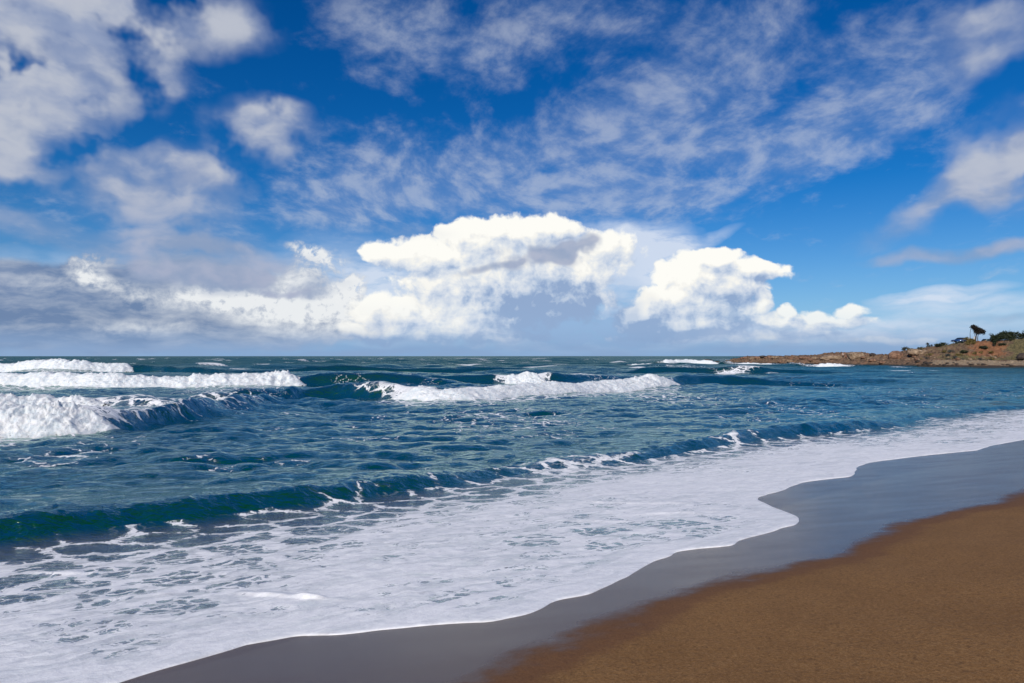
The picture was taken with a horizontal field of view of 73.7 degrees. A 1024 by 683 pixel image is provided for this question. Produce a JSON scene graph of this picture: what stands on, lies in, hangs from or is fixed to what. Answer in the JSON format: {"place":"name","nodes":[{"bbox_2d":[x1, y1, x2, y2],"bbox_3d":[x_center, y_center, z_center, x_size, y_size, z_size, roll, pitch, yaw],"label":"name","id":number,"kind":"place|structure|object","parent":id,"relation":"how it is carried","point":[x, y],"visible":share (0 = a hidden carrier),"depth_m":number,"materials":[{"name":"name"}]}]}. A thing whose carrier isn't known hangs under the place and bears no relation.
{"place":"outdoors","nodes":[
{"label":"outdoors","id":0,"kind":"place"},
{"bbox_2d":[0,356,1023,682],"bbox_3d":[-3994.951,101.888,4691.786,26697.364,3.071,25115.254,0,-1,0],"label":"sea","id":1,"kind":"structure","parent":0,"point":[162,528],"depth_m":15.95,"materials":[{"name":"liquid"}]},
{"bbox_2d":[0,392,111,406],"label":"breaking wave","id":2,"kind":"object","parent":1,"relation":"on","point":[10,398],"visible":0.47,"depth_m":38.72,"materials":[{"name":"white liquid"}]},
{"bbox_2d":[0,400,119,438],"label":"breaking wave","id":3,"kind":"object","parent":1,"relation":"on","point":[32,420],"visible":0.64,"depth_m":26.46,"materials":[{"name":"white liquid"}]},
{"bbox_2d":[0,358,133,371],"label":"breaking wave","id":4,"kind":"object","parent":1,"relation":"on","point":[60,363],"visible":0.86,"depth_m":125.41,"materials":[{"name":"white liquid"}]},
{"bbox_2d":[0,370,305,387],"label":"breaking wave","id":5,"kind":"object","parent":1,"relation":"on","point":[122,380],"visible":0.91,"depth_m":65.90,"materials":[{"name":"white liquid"}]},
{"bbox_2d":[505,371,546,383],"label":"breaking wave","id":6,"kind":"object","parent":1,"relation":"on","point":[530,377],"visible":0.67,"depth_m":77.78,"materials":[{"name":"white liquid"}]},
{"bbox_2d":[391,374,679,400],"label":"breaking wave","id":7,"kind":"object","parent":1,"relation":"on","point":[428,393],"visible":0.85,"depth_m":51.13,"materials":[{"name":"white liquid"}]},
{"bbox_2d":[663,359,717,363],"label":"breaking wave","id":8,"kind":"object","parent":1,"relation":"on","point":[690,361],"visible":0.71,"depth_m":246.40,"materials":[{"name":"white liquid"}]},
{"bbox_2d":[740,362,770,363],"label":"breaking wave","id":9,"kind":"object","parent":1,"relation":"on","point":[754,363],"visible":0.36,"depth_m":234.27,"materials":[{"name":"white liquid"}]},
{"bbox_2d":[815,363,847,366],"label":"breaking wave","id":10,"kind":"object","parent":1,"relation":"on","point":[827,365],"visible":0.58,"depth_m":197.78,"materials":[{"name":"white liquid"}]},
{"bbox_2d":[0,0,1023,355],"label":"sky","id":11,"kind":"structure","parent":0,"point":[178,177],"materials":[{"name":"blue"}]},
{"bbox_2d":[120,440,1023,682],"bbox_3d":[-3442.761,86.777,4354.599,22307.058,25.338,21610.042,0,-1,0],"label":"sand","id":12,"kind":"structure","parent":0,"point":[906,570],"depth_m":6.33,"materials":[{"name":"brown sand"}]},
{"bbox_2d":[726,338,1023,367],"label":"headland","id":13,"kind":"structure","parent":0,"point":[1010,350],"depth_m":198.74,"materials":[{"name":"brown stone"}]},
{"bbox_2d":[819,355,841,359],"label":"boulder","id":14,"kind":"object","parent":13,"relation":"on","point":[832,357],"visible":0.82,"depth_m":229.93,"materials":[{"name":"brown stone"}]},
{"bbox_2d":[846,352,864,359],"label":"boulder","id":15,"kind":"object","parent":13,"relation":"on","point":[853,355],"visible":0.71,"depth_m":223.15,"materials":[{"name":"beige stone"}]},
{"bbox_2d":[887,351,903,358],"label":"boulder","id":16,"kind":"object","parent":13,"relation":"on","point":[895,355],"visible":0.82,"depth_m":210.47,"materials":[{"name":"brown stone"}]},
{"bbox_2d":[907,349,928,355],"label":"boulder","id":17,"kind":"object","parent":13,"relation":"on","point":[914,352],"visible":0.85,"depth_m":204.61,"materials":[{"name":"beige stone"}]},
{"bbox_2d":[934,342,948,346],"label":"shrub","id":18,"kind":"object","parent":13,"relation":"on","point":[941,344],"visible":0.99,"depth_m":208.85,"materials":[{"name":"green plant"}]},
{"bbox_2d":[951,338,966,341],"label":"parked car","id":19,"kind":"object","parent":13,"relation":"on","point":[957,339],"visible":0.74,"depth_m":208.77,"materials":[{"name":"blue paint"}]},
{"bbox_2d":[962,337,975,341],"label":"parked car","id":20,"kind":"object","parent":13,"relation":"on","point":[970,339],"visible":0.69,"depth_m":204.29,"materials":[{"name":"white"}]},
{"bbox_2d":[969,324,985,340],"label":"windswept tree","id":21,"kind":"object","parent":13,"relation":"on","point":[977,330],"visible":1,"depth_m":204.98,"materials":[{"name":"green plant"}]},
{"bbox_2d":[988,333,1007,341],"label":"shrub","id":22,"kind":"object","parent":13,"relation":"on","point":[996,337],"visible":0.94,"depth_m":200.22,"materials":[{"name":"green plant"}]},
{"bbox_2d":[996,330,1023,340],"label":"shrub","id":23,"kind":"object","parent":13,"relation":"on","point":[1011,335],"visible":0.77,"depth_m":200.50,"materials":[{"name":"green plant"}]},
{"bbox_2d":[1016,353,1023,360],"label":"boulder","id":24,"kind":"object","parent":13,"relation":"on","point":[1019,356],"visible":0.91,"depth_m":181.09,"materials":[{"name":"stone"}]}
]}

